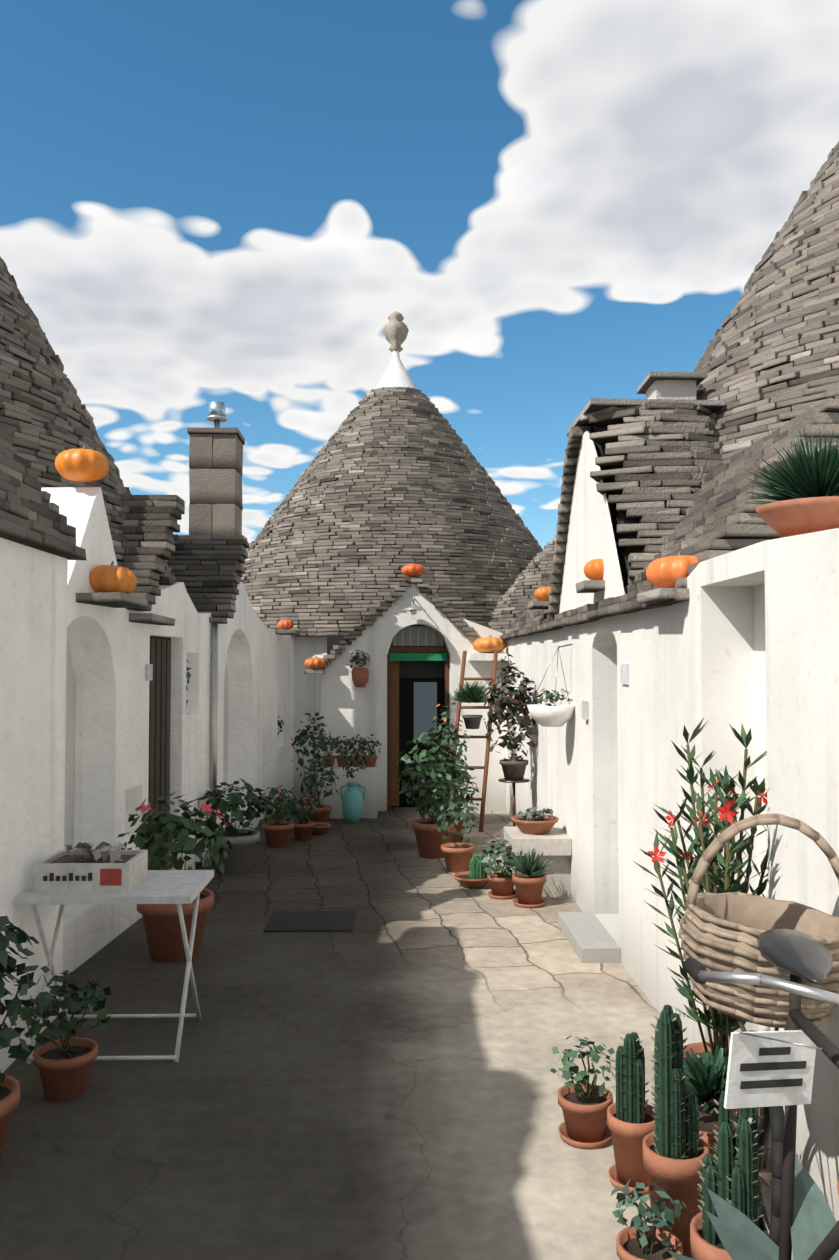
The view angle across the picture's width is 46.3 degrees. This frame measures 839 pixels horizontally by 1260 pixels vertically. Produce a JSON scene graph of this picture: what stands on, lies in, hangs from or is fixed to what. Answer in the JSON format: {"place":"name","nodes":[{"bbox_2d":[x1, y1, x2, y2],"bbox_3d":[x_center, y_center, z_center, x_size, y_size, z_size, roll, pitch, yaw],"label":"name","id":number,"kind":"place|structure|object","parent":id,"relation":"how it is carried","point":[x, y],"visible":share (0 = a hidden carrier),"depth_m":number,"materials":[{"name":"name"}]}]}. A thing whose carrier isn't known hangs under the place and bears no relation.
{"place":"outdoors","nodes":[
{"label":"outdoors","id":0,"kind":"place"},
{"bbox_2d":[0,798,792,1259],"bbox_3d":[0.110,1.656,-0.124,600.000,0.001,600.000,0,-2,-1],"label":"ground","id":1,"kind":"structure","parent":0,"point":[380,1082],"depth_m":3.87,"materials":[{"name":"grey stone"}]},
{"bbox_2d":[0,487,293,1072],"bbox_3d":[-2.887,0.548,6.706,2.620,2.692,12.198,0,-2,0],"label":"walls","id":2,"kind":"structure","parent":1,"relation":"on","point":[74,727],"depth_m":5.94,"materials":[{"name":"white paint"}]},
{"bbox_2d":[0,311,838,1259],"bbox_3d":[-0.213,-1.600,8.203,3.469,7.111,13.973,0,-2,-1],"label":"props","id":3,"kind":"object","parent":1,"relation":"on","point":[722,933],"visible":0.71,"depth_m":3.42,"materials":[{"name":"green plant"}]},
{"bbox_2d":[0,428,838,1259],"bbox_3d":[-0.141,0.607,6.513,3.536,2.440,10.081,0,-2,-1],"label":"plants","id":4,"kind":"object","parent":3,"relation":"on","point":[730,1202],"visible":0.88,"depth_m":3.38,"materials":[{"name":"green plant"}]},
{"bbox_2d":[293,351,838,1221],"bbox_3d":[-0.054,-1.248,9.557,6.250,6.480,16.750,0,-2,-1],"label":"central walls","id":5,"kind":"structure","parent":1,"relation":"on","point":[747,637],"depth_m":4.88,"materials":[{"name":"white paint"}]},
{"bbox_2d":[0,142,838,673],"bbox_3d":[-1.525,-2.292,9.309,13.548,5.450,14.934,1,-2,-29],"label":"stone roofs","id":6,"kind":"structure","parent":5,"relation":"on","point":[388,486],"depth_m":6.83,"materials":[{"name":"grey stone"}]},
{"bbox_2d":[55,446,697,669],"bbox_3d":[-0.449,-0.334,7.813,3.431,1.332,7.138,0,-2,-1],"label":"pumpkins","id":7,"kind":"object","parent":6,"relation":"on","point":[84,464],"visible":0.85,"depth_m":5.60,"materials":[{"name":"orange food"}]},
{"bbox_2d":[414,682,436,741],"bbox_3d":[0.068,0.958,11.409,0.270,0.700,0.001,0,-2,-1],"label":"glass pane","id":8,"kind":"structure","parent":5,"relation":"attached to","point":[425,702],"depth_m":11.41,"materials":[{"name":"grey glass"}]},
{"bbox_2d":[0,0,838,548],"label":"sky","id":9,"kind":"structure","parent":0,"point":[560,205],"materials":[{"name":"blue"}]}
]}

